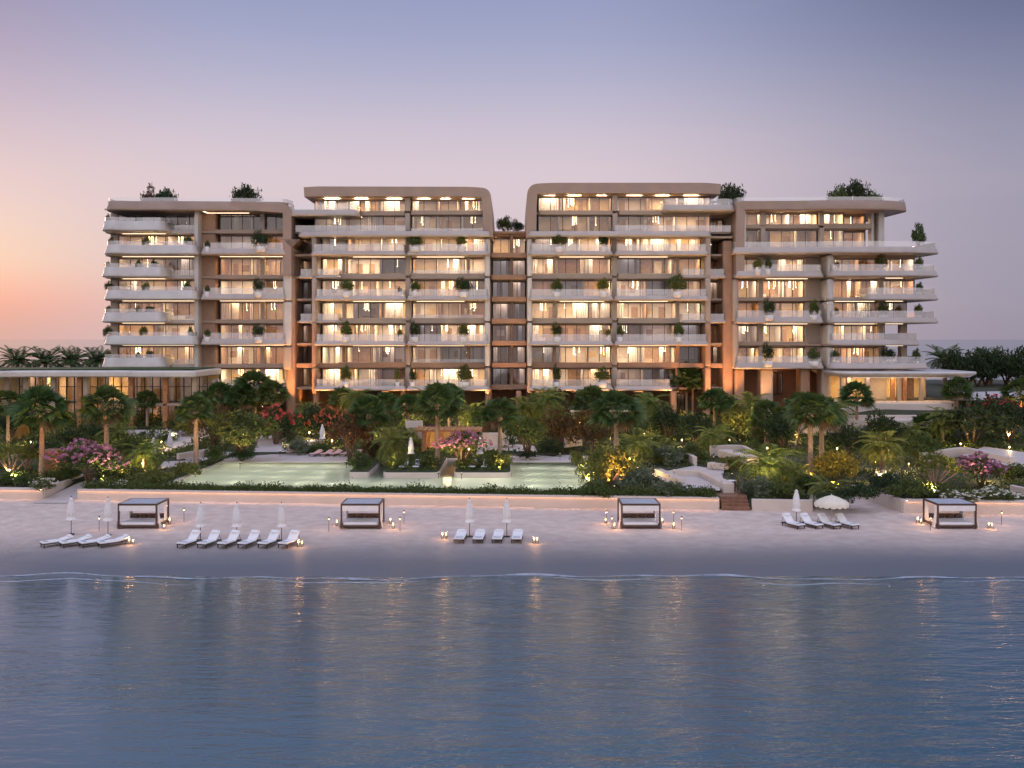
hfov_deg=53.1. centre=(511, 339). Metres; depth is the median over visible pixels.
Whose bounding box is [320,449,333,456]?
sun lounger
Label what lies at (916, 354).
potted shrub
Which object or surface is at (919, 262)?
potted shrub
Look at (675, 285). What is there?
potted shrub
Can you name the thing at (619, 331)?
potted shrub
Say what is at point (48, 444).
shrub
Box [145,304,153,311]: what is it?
potted shrub
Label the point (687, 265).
window
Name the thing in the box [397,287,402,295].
potted shrub
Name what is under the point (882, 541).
beach
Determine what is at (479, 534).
sun lounger
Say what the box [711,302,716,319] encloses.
window
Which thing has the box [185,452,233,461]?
path
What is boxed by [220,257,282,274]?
window
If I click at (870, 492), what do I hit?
shrub
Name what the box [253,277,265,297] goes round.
potted shrub
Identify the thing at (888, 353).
potted shrub
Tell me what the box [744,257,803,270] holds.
window
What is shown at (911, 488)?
shrub
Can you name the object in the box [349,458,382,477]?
planter island
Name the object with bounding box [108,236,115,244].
potted shrub
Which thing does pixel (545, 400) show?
feather palm
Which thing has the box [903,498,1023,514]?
retaining wall
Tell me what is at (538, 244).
window
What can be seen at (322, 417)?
broadleaf tree
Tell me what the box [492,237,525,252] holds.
window
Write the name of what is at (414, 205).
window
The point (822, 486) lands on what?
feather palm
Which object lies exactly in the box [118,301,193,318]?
window
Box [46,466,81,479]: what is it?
shrub
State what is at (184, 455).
garden wall
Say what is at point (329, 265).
window
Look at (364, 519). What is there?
daybed
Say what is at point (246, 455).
shrub
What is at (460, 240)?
potted shrub
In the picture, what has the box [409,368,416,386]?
potted shrub
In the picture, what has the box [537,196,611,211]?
window
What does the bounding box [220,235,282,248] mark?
window
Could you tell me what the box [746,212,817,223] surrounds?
window
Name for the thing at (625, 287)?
window
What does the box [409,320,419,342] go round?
potted shrub
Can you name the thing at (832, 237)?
window
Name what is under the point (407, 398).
fan palm
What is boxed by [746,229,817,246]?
window
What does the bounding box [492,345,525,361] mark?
window
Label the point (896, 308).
window
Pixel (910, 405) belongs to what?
terrace
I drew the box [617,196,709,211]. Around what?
window
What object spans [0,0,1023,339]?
sky
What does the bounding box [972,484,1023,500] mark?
flowering shrub
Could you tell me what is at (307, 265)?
window
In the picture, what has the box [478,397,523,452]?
fan palm
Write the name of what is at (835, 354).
potted shrub
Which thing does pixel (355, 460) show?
shrub
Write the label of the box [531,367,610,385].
window
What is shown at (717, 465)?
bench wall
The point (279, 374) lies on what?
window
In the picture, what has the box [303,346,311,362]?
window
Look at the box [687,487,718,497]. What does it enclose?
shrub
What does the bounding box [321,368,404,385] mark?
window
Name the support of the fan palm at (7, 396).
on the garden ground at (934, 388)
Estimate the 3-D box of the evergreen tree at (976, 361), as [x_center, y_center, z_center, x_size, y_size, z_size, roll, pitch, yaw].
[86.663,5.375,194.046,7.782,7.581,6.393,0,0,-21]
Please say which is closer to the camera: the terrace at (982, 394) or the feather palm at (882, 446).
the feather palm at (882, 446)
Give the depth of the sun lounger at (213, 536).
81.66 m
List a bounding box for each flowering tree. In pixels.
[258,403,305,443]
[326,409,372,457]
[968,394,1021,411]
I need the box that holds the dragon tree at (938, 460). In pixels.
[907,450,965,483]
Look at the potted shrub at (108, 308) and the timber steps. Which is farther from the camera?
the potted shrub at (108, 308)
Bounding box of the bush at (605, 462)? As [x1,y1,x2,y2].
[574,444,641,487]
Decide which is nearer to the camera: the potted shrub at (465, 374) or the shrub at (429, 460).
the shrub at (429, 460)
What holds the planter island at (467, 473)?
in the swimming pool
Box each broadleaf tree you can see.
[0,408,37,441]
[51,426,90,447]
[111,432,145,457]
[188,403,233,445]
[200,406,282,460]
[294,401,328,434]
[307,405,352,444]
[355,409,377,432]
[403,413,444,426]
[469,411,502,432]
[502,414,548,457]
[534,389,572,413]
[537,406,581,451]
[561,407,613,453]
[620,420,648,436]
[645,401,685,439]
[674,411,714,443]
[720,405,750,437]
[760,412,800,447]
[811,450,861,484]
[824,424,870,454]
[860,407,906,441]
[893,429,944,460]
[937,391,1013,447]
[988,399,1023,441]
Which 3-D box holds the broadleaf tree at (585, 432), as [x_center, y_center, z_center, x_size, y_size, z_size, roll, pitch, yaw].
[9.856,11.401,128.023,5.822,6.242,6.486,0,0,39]
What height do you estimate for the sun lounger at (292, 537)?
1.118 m
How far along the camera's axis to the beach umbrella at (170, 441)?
124.64 m
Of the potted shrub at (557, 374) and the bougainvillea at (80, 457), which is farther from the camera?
the potted shrub at (557, 374)
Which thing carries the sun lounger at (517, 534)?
on the beach
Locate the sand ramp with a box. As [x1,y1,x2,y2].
[34,480,106,502]
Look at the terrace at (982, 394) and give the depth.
161.10 m
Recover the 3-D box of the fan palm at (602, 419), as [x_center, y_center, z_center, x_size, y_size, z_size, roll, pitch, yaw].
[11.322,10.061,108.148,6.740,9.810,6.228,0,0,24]
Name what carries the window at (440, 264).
in the apartment building
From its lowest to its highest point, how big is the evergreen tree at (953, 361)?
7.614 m
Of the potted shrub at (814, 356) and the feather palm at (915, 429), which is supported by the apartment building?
the potted shrub at (814, 356)
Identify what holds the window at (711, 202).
in the apartment building
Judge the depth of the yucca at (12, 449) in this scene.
109.99 m
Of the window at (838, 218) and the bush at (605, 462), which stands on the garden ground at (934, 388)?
the bush at (605, 462)
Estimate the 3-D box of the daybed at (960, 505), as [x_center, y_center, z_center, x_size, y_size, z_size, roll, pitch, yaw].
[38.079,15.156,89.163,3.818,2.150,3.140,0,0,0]
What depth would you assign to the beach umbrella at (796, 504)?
89.21 m
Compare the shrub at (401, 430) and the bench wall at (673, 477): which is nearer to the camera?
the bench wall at (673, 477)
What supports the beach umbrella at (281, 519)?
on the beach
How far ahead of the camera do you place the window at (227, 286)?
165.72 m
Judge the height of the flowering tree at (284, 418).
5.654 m
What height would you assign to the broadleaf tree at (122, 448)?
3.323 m
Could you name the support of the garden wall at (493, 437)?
on the path at (495, 447)
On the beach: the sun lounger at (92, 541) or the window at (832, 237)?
the sun lounger at (92, 541)
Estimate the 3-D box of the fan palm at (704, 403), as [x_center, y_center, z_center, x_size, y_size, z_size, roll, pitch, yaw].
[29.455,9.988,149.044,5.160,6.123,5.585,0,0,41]
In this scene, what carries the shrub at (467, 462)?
on the planter island at (467, 473)
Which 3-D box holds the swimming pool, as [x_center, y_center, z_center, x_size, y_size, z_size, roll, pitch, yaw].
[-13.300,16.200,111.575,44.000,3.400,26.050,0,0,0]
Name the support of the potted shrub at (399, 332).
on the apartment building
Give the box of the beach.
[0,496,1023,577]
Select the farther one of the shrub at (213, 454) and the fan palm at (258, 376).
the fan palm at (258, 376)
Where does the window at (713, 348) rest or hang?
in the apartment building
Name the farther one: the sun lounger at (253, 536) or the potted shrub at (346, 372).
the potted shrub at (346, 372)
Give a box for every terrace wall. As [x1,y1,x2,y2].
[800,415,916,433]
[813,420,951,435]
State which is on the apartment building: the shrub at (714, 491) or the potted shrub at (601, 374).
the potted shrub at (601, 374)
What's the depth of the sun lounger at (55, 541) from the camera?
81.24 m
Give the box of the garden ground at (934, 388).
[0,380,1023,509]
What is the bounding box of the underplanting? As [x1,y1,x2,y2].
[0,405,1023,456]
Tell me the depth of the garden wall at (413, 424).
134.28 m
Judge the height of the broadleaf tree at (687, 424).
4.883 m
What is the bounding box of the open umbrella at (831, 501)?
[814,494,848,521]
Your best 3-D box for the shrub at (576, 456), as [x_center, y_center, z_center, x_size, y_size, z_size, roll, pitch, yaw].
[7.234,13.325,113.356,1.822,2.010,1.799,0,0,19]
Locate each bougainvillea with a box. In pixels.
[43,438,129,481]
[431,429,492,467]
[954,450,1009,487]
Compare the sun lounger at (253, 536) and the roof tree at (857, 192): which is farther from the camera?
the roof tree at (857, 192)
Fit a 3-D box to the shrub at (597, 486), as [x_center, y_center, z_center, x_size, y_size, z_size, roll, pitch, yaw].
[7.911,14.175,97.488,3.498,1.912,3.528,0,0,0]
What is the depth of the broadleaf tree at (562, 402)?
152.71 m
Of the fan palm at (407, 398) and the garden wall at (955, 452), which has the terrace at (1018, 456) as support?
the garden wall at (955, 452)
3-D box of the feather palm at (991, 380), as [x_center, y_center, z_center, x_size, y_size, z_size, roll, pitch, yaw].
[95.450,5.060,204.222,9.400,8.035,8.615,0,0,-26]
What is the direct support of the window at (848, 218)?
in the apartment building
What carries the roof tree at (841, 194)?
on the apartment building
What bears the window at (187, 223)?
in the apartment building
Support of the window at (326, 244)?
in the apartment building
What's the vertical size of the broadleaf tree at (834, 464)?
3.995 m
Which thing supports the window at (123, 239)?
in the apartment building
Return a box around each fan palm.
[0,390,19,446]
[3,384,76,475]
[73,384,138,467]
[134,389,161,427]
[173,392,216,463]
[189,389,219,435]
[205,380,231,413]
[223,382,258,413]
[230,368,274,413]
[253,379,292,412]
[326,385,352,412]
[344,394,392,456]
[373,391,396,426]
[391,393,420,420]
[410,380,463,463]
[433,382,465,426]
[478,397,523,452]
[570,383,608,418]
[583,388,647,479]
[665,361,701,414]
[678,369,702,415]
[696,387,733,425]
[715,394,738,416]
[747,399,787,443]
[780,390,840,478]
[782,391,803,441]
[796,393,850,466]
[836,380,875,419]
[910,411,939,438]
[939,376,975,408]
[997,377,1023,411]
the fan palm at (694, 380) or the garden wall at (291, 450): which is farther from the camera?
the fan palm at (694, 380)
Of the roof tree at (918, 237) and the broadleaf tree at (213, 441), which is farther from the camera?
the roof tree at (918, 237)
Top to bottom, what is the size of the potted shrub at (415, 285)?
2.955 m
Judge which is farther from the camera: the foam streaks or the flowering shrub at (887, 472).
the flowering shrub at (887, 472)
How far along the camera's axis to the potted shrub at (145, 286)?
157.03 m
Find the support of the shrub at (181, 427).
on the garden ground at (934, 388)
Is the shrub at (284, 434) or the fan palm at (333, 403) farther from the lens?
the fan palm at (333, 403)
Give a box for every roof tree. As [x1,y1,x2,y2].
[140,182,157,200]
[154,187,178,200]
[229,182,263,201]
[495,215,511,230]
[511,219,524,230]
[716,183,746,204]
[826,183,849,199]
[842,178,871,199]
[866,190,883,199]
[911,222,926,246]
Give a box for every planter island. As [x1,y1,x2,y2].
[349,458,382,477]
[383,457,446,477]
[454,457,510,477]
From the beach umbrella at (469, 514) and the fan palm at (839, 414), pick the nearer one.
the beach umbrella at (469, 514)
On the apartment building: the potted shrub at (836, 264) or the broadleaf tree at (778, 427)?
the potted shrub at (836, 264)
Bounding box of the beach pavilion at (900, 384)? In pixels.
[812,369,976,400]
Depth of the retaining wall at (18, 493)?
102.08 m
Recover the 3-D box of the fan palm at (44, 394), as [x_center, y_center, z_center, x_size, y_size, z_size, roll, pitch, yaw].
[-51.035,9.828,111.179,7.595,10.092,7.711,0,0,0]
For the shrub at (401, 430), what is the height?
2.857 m
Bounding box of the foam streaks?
[0,576,1023,584]
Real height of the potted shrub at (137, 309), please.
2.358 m
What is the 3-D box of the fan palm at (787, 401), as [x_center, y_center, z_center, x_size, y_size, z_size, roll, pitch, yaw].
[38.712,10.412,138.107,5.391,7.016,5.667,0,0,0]
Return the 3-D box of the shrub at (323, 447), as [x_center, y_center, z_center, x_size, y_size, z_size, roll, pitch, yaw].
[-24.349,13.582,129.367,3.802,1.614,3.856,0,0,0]
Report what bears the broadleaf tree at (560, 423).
on the garden ground at (934, 388)
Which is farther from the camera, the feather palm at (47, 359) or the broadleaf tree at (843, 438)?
the feather palm at (47, 359)
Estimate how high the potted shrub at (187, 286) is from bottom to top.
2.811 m
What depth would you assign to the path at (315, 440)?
138.49 m
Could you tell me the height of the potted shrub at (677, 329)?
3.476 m
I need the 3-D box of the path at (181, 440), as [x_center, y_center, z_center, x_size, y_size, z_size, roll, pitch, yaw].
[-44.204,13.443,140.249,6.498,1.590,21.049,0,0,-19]
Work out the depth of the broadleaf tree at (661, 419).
138.89 m
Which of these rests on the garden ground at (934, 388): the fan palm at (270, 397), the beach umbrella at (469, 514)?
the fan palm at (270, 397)
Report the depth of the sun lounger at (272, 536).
81.72 m
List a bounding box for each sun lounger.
[40,534,72,547]
[59,534,91,547]
[78,534,110,547]
[97,534,129,547]
[176,530,201,547]
[196,530,221,547]
[217,530,240,547]
[237,530,260,547]
[257,530,280,547]
[277,530,300,547]
[309,449,322,456]
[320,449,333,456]
[328,449,342,456]
[454,529,466,542]
[473,529,485,542]
[492,529,503,542]
[511,529,522,542]
[781,513,805,529]
[800,513,823,528]
[817,513,841,529]
[835,513,859,529]
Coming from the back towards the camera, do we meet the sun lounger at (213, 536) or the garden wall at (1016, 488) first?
the garden wall at (1016, 488)
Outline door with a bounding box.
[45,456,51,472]
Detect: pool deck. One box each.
[221,453,360,462]
[511,455,591,462]
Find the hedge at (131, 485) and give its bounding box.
[80,472,715,496]
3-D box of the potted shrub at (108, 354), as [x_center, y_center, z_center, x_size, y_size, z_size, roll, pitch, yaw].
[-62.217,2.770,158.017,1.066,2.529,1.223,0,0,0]
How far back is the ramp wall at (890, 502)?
97.25 m
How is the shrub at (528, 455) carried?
on the pool deck at (547, 459)
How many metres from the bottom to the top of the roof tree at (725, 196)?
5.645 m
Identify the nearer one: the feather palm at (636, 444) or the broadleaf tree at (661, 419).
the feather palm at (636, 444)
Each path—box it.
[128,430,184,437]
[157,460,190,468]
[164,427,209,450]
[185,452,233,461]
[254,435,285,451]
[285,439,324,450]
[480,432,513,450]
[512,444,536,451]
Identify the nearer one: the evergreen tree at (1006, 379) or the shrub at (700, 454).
the shrub at (700, 454)
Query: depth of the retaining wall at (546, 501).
98.74 m
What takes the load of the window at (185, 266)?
in the apartment building
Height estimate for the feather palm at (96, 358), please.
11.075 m
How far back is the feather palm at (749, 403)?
140.10 m
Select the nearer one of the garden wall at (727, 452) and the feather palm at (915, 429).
the garden wall at (727, 452)
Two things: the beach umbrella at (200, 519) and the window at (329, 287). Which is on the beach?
the beach umbrella at (200, 519)
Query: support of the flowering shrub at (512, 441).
on the path at (495, 447)
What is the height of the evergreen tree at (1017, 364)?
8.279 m
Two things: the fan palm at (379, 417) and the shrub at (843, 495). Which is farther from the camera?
the fan palm at (379, 417)
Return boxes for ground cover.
[0,415,1023,499]
[352,452,508,471]
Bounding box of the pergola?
[414,426,482,453]
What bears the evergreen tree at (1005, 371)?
on the garden ground at (934, 388)
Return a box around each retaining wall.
[0,487,43,498]
[77,488,718,509]
[751,495,812,511]
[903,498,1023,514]
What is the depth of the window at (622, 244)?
161.57 m
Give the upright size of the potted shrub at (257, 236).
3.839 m
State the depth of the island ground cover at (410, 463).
112.18 m
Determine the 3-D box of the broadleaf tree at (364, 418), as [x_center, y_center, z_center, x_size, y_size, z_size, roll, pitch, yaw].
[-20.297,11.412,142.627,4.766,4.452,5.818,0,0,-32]
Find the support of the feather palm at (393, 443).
on the planter island at (429, 473)
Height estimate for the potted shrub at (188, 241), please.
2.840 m
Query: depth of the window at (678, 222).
163.83 m
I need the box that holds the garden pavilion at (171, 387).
[0,367,221,428]
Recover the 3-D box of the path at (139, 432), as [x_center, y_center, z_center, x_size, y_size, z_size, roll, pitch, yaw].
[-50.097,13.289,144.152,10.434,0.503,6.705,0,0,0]
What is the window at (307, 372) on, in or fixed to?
in the apartment building
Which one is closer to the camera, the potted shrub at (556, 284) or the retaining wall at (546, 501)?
the retaining wall at (546, 501)
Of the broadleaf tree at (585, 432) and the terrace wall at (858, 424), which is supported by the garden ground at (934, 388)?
the terrace wall at (858, 424)
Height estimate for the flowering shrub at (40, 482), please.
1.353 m
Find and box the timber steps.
[716,489,749,510]
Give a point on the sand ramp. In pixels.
(64, 495)
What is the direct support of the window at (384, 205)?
in the apartment building
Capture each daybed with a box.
[116,498,168,528]
[338,498,384,528]
[617,498,662,528]
[923,498,978,528]
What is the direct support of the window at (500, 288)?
in the apartment building
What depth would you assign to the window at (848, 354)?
164.05 m
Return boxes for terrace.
[652,466,723,490]
[800,418,965,433]
[822,398,954,413]
[959,391,1023,401]
[962,447,1023,466]
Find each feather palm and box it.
[0,345,39,366]
[20,345,69,366]
[52,346,94,366]
[76,345,108,366]
[96,421,138,443]
[115,439,175,471]
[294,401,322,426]
[336,388,377,412]
[366,427,422,466]
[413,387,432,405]
[452,400,486,432]
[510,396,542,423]
[525,387,568,421]
[609,427,660,465]
[634,392,670,430]
[646,438,682,463]
[692,423,736,451]
[727,391,770,436]
[729,443,808,484]
[775,462,819,490]
[804,476,854,509]
[822,397,858,430]
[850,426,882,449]
[851,430,909,471]
[898,421,931,445]
[921,344,966,384]
[922,406,963,442]
[970,345,1008,383]
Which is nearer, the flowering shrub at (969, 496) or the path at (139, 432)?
the flowering shrub at (969, 496)
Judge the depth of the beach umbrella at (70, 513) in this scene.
85.19 m
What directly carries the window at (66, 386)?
in the garden pavilion at (171, 387)
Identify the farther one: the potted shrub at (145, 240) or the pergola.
the potted shrub at (145, 240)
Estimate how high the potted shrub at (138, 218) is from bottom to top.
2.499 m
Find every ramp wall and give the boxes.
[42,474,85,498]
[851,485,905,512]
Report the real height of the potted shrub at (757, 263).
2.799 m
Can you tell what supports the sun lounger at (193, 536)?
on the beach
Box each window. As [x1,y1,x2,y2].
[19,376,207,424]
[118,214,193,229]
[118,234,193,244]
[118,257,193,274]
[118,279,193,289]
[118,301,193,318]
[118,323,193,335]
[118,345,193,363]
[220,214,282,229]
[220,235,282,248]
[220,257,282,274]
[220,279,282,293]
[220,301,285,318]
[220,323,282,338]
[220,345,284,363]
[220,368,285,384]
[303,239,311,253]
[303,259,311,274]
[303,281,311,297]
[303,302,311,319]
[303,323,311,342]
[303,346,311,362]
[303,368,311,385]
[314,199,405,211]
[314,214,404,231]
[321,239,404,250]
[321,257,404,274]
[321,279,404,295]
[321,301,404,319]
[321,323,404,340]
[321,346,404,362]
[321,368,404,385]
[411,199,481,209]
[411,215,482,230]
[412,239,484,250]
[412,257,484,272]
[412,279,484,295]
[412,301,484,317]
[412,323,484,340]
[412,346,484,361]
[412,367,485,385]
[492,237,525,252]
[492,259,525,274]
[492,280,525,296]
[492,302,525,318]
[492,324,525,340]
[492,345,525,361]
[492,367,525,383]
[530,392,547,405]
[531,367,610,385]
[532,239,610,250]
[532,257,610,272]
[532,279,610,295]
[532,301,610,317]
[532,323,610,340]
[532,346,610,361]
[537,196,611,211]
[537,214,611,230]
[616,301,700,320]
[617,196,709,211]
[617,214,709,231]
[617,239,700,250]
[617,257,700,274]
[617,279,700,295]
[617,323,700,340]
[617,346,700,362]
[617,368,700,386]
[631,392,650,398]
[677,392,684,410]
[710,201,722,204]
[710,218,722,231]
[710,323,716,342]
[710,368,716,385]
[711,244,716,253]
[711,259,716,274]
[711,281,716,297]
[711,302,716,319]
[711,346,716,362]
[737,279,803,296]
[738,301,803,316]
[738,324,803,341]
[738,346,803,362]
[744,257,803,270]
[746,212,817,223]
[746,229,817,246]
[773,371,782,394]
[821,346,884,362]
[822,324,884,339]
[824,212,843,223]
[824,229,843,246]
[826,301,906,316]
[833,279,914,296]
[834,257,914,270]
[844,214,865,223]
[844,230,865,245]
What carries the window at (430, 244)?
in the apartment building
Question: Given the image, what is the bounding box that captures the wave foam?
[11,572,1023,579]
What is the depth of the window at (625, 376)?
164.87 m
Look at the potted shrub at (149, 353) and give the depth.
157.18 m
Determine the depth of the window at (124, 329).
165.04 m
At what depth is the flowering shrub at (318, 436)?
137.01 m
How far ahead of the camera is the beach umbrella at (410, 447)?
115.82 m
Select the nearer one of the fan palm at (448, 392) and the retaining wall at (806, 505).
the retaining wall at (806, 505)
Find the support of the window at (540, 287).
in the apartment building
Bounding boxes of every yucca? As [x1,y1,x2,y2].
[0,443,36,471]
[16,443,38,469]
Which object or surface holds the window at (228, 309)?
in the apartment building
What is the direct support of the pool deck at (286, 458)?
on the garden ground at (934, 388)
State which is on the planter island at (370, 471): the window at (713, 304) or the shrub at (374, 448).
the shrub at (374, 448)
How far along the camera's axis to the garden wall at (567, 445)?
130.05 m
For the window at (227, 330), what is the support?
in the apartment building
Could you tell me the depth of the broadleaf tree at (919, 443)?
118.62 m
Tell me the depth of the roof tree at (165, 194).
166.27 m
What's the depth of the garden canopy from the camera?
146.02 m
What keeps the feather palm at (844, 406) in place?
on the garden ground at (934, 388)
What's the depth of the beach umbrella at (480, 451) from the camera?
115.81 m
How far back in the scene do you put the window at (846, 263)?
164.39 m
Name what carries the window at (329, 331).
in the apartment building
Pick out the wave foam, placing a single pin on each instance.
(350, 578)
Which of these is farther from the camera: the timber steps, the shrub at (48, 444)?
the shrub at (48, 444)
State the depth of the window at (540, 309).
164.95 m
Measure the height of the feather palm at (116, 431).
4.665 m
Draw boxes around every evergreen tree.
[936,348,972,383]
[965,346,1006,385]
[965,348,990,382]
[965,363,1004,386]
[990,345,1012,384]
[997,362,1023,378]
[1005,344,1023,377]
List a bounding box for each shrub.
[0,469,38,485]
[23,438,66,454]
[28,476,58,490]
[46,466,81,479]
[74,422,122,437]
[91,464,144,480]
[102,326,113,341]
[104,280,114,295]
[105,305,111,311]
[106,350,111,357]
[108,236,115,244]
[108,479,127,488]
[125,469,174,482]
[135,214,141,220]
[135,259,141,266]
[135,306,142,311]
[138,326,147,335]
[141,236,149,244]
[141,282,150,289]
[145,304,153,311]
[145,347,154,357]
[150,257,159,266]
[158,429,181,440]
[169,461,202,476]
[171,421,200,435]
[183,234,194,244]
[183,281,191,289]
[187,326,193,335]
[203,329,211,342]
[203,448,227,461]
[204,240,210,251]
[204,285,209,296]
[227,450,256,460]
[250,229,272,251]
[251,323,266,342]
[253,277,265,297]
[273,428,301,439]
[281,437,311,455]
[306,441,334,452]
[312,430,332,441]
[339,279,354,297]
[339,321,352,342]
[339,364,352,387]
[345,449,370,466]
[359,438,389,457]
[381,451,409,467]
[382,427,421,444]
[394,369,400,385]
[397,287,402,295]
[397,327,401,340]
[407,237,424,252]
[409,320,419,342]
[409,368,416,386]
[410,280,420,297]
[412,454,441,468]
[453,275,473,297]
[453,457,477,467]
[455,363,472,387]
[456,237,467,251]
[458,323,469,342]
[482,448,514,467]
[502,430,517,445]
[515,451,539,457]
[538,438,563,453]
[551,230,567,252]
[551,278,563,296]
[551,321,562,342]
[552,362,561,386]
[569,450,584,466]
[577,480,613,498]
[593,366,609,387]
[597,277,609,297]
[598,237,608,251]
[605,329,610,340]
[613,443,636,463]
[616,325,624,341]
[618,468,664,489]
[639,443,685,466]
[648,480,695,495]
[667,273,687,297]
[673,322,684,342]
[675,442,710,460]
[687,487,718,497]
[708,438,738,448]
[710,455,746,469]
[737,475,774,497]
[752,258,762,274]
[761,341,774,366]
[762,298,775,320]
[765,256,771,274]
[765,481,803,498]
[792,473,822,488]
[806,346,820,366]
[808,299,818,320]
[812,487,857,503]
[830,348,839,362]
[834,260,839,270]
[834,306,838,316]
[839,481,881,499]
[867,472,899,491]
[871,469,900,478]
[874,254,888,270]
[877,301,888,316]
[879,346,895,362]
[882,477,936,497]
[912,348,920,362]
[914,256,923,270]
[914,303,922,316]
[915,282,923,293]
[916,478,957,497]
[935,489,984,502]
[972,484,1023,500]
[995,462,1023,479]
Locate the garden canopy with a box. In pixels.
[568,399,662,422]
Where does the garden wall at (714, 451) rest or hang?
on the garden ground at (934, 388)
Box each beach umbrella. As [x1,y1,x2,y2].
[66,496,75,534]
[102,497,112,534]
[166,432,173,457]
[195,502,205,541]
[231,502,241,541]
[276,502,286,541]
[319,423,325,442]
[407,436,413,453]
[465,498,474,536]
[476,437,483,453]
[502,498,510,536]
[791,488,800,521]
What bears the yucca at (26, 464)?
on the garden ground at (934, 388)
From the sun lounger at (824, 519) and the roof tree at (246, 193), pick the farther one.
the roof tree at (246, 193)
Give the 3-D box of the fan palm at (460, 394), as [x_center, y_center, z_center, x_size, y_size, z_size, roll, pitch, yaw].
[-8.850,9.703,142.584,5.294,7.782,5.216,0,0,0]
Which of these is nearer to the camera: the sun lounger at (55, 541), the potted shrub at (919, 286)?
the sun lounger at (55, 541)
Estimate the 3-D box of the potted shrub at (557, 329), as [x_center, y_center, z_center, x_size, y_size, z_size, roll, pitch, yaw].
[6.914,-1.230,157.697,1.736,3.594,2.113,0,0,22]
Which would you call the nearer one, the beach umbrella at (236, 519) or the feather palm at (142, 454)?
the beach umbrella at (236, 519)
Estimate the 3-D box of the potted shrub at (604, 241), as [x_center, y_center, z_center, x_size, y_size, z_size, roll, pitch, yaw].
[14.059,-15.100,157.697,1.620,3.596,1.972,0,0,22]
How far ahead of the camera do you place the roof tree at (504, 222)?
164.68 m
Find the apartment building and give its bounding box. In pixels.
[102,183,937,416]
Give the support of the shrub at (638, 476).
on the garden ground at (934, 388)
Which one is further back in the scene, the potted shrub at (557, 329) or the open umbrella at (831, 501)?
the potted shrub at (557, 329)
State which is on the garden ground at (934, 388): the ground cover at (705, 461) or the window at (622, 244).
the ground cover at (705, 461)
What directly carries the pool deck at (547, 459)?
on the garden ground at (934, 388)
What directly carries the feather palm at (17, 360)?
on the garden ground at (934, 388)
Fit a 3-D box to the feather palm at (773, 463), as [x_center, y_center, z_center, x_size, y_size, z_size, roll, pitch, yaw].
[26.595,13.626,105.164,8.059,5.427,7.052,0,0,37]
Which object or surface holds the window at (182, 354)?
in the apartment building
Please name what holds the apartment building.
on the garden ground at (934, 388)
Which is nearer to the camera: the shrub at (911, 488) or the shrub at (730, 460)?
the shrub at (911, 488)
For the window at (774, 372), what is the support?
in the apartment building
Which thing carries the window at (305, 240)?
in the apartment building
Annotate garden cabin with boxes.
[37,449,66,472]
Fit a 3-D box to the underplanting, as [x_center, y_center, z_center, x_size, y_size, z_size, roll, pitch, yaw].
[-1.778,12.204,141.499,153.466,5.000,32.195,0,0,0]
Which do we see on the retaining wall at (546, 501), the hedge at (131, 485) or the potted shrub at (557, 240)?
the hedge at (131, 485)
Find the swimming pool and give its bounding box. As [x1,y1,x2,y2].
[173,458,593,493]
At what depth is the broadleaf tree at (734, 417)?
140.02 m
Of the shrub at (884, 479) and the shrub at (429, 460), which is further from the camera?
the shrub at (429, 460)
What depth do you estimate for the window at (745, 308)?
165.04 m
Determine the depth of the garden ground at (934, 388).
130.47 m
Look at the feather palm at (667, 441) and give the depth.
119.96 m
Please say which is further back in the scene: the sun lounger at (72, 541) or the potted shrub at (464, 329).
the potted shrub at (464, 329)
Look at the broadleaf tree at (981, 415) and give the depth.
131.38 m
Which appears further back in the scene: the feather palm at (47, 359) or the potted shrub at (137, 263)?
the feather palm at (47, 359)
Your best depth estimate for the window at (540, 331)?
165.20 m
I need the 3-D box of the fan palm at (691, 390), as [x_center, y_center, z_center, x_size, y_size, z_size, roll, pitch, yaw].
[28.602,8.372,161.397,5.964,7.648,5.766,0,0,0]
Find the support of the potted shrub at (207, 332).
on the apartment building
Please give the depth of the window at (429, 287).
165.76 m
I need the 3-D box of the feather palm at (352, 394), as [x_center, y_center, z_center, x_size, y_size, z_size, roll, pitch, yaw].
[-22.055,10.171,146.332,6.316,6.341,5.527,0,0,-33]
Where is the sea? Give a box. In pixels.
[0,340,1023,767]
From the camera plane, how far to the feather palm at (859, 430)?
132.53 m
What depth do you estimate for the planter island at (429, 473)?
109.25 m
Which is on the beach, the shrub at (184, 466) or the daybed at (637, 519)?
the daybed at (637, 519)
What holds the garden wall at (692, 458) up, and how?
on the garden ground at (934, 388)
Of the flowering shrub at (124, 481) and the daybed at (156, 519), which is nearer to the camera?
the daybed at (156, 519)
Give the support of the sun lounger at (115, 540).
on the beach
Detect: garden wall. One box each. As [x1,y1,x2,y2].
[177,449,208,458]
[255,438,272,441]
[286,441,317,452]
[406,421,422,438]
[482,433,508,444]
[564,436,581,447]
[677,453,696,465]
[710,445,752,455]
[718,449,758,463]
[919,447,1014,463]
[1010,485,1023,494]
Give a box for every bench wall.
[655,469,684,482]
[673,469,733,492]
[707,462,728,469]
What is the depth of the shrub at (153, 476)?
105.47 m
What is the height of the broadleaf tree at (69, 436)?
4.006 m
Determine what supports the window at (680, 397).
in the apartment building

